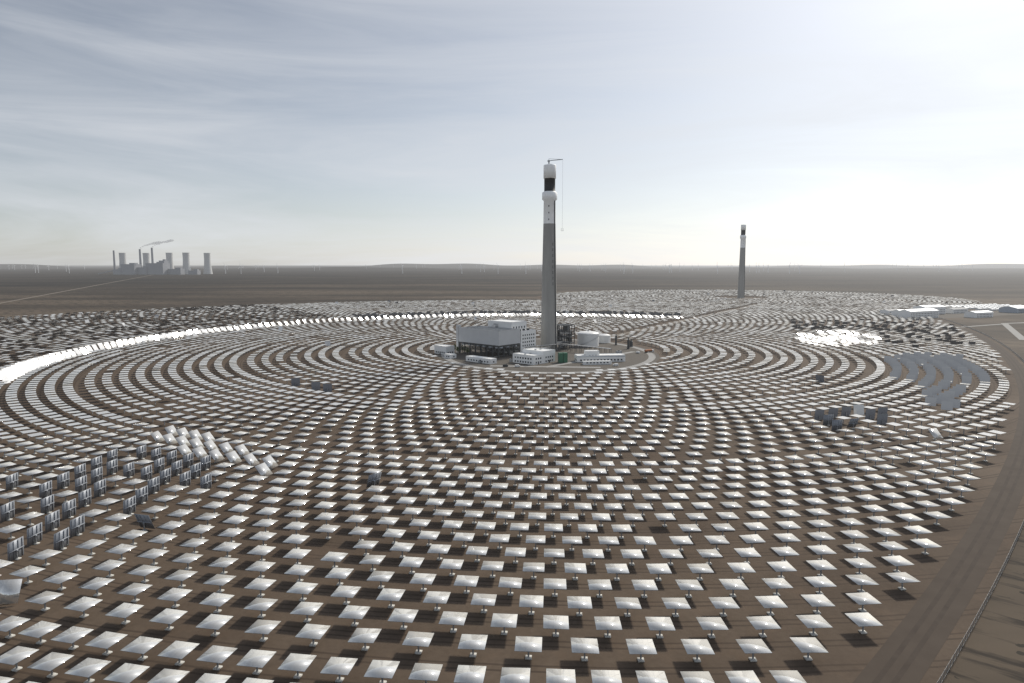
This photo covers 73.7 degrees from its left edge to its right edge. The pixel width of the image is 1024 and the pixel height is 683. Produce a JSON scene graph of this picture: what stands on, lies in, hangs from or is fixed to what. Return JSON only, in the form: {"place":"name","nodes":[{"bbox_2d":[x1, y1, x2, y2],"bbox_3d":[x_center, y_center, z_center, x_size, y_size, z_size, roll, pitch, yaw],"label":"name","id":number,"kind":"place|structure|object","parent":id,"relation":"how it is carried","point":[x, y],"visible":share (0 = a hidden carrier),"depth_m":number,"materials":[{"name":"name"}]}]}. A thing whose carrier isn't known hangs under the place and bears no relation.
{"place":"outdoors","nodes":[
{"label":"outdoors","id":0,"kind":"place"},
{"bbox_2d":[0,290,1023,682],"bbox_3d":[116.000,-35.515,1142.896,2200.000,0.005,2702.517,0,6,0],"label":"field ground","id":1,"kind":"structure","parent":0,"point":[846,644],"depth_m":262.72,"materials":[{"name":"soil"}]},
{"bbox_2d":[0,404,1002,682],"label":"heliostats","id":2,"kind":"object","parent":1,"relation":"on","point":[250,658],"visible":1,"depth_m":227.08,"materials":[{"name":"silver metal"}]},
{"bbox_2d":[0,290,1014,443],"bbox_3d":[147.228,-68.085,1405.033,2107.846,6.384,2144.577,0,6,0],"label":"heliostats","id":3,"kind":"object","parent":1,"relation":"on","point":[944,362],"visible":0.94,"depth_m":702.11,"materials":[{"name":"silver metal"}]},
{"bbox_2d":[434,319,632,364],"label":"power block","id":4,"kind":"structure","parent":1,"relation":"on","point":[516,339],"depth_m":700.13,"materials":[{"name":"white metal"}]},
{"bbox_2d":[540,159,562,350],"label":"tower","id":5,"kind":"structure","parent":1,"relation":"on","point":[549,308],"depth_m":727.33,"materials":[{"name":"concrete"}]},
{"bbox_2d":[737,225,745,297],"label":"tower","id":6,"kind":"structure","parent":1,"relation":"on","point":[741,286],"depth_m":1899.22,"materials":[{"name":"concrete"}]},
{"bbox_2d":[841,304,1023,319],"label":"field","id":7,"kind":"structure","parent":1,"relation":"on","point":[961,311],"depth_m":1272.87,"materials":[{"name":"grey"}]},
{"bbox_2d":[937,317,1023,682],"bbox_3d":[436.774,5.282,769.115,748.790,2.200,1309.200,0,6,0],"label":"fence","id":8,"kind":"object","parent":1,"relation":"on","point":[980,609],"visible":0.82,"depth_m":186.69,"materials":[{"name":"grey metal"}]},
{"bbox_2d":[0,265,1023,682],"bbox_3d":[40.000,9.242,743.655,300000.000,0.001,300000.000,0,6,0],"label":"ground","id":9,"kind":"structure","parent":0,"point":[992,649],"depth_m":2689.32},
{"bbox_2d":[98,248,212,274],"bbox_3d":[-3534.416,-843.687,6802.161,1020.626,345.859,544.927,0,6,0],"label":"power plant","id":10,"kind":"object","parent":9,"relation":"on","point":[165,266],"visible":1,"depth_m":6602.43,"materials":[{"name":"grey metal"}]},
{"bbox_2d":[8,262,1014,273],"bbox_3d":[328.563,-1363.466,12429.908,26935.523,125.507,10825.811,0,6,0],"label":"wind turbines","id":11,"kind":"object","parent":9,"relation":"on","point":[577,265],"visible":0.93,"depth_m":10802.64,"materials":[{"name":"white"}]},
{"bbox_2d":[0,264,1023,302],"bbox_3d":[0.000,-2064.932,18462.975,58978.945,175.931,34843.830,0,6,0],"label":"ridge","id":12,"kind":"structure","parent":0,"point":[999,267],"depth_m":17811.02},
{"bbox_2d":[0,0,1023,264],"label":"sky","id":13,"kind":"structure","parent":0,"point":[238,132],"materials":[{"name":"white"}]},
{"bbox_2d":[437,296,1023,682],"bbox_3d":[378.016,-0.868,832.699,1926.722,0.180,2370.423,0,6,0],"label":"roads","id":14,"kind":"structure","parent":0,"point":[909,650],"depth_m":222.80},
{"bbox_2d":[454,344,471,353],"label":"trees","id":15,"kind":"object","parent":14,"relation":"on","point":[462,349],"visible":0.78,"depth_m":715.55,"materials":[{"name":"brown plant"}]},
{"bbox_2d":[503,313,714,366],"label":"vehicles","id":16,"kind":"object","parent":14,"relation":"on","point":[615,364],"visible":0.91,"depth_m":713.45,"materials":[{"name":"grey metal"}]}
]}

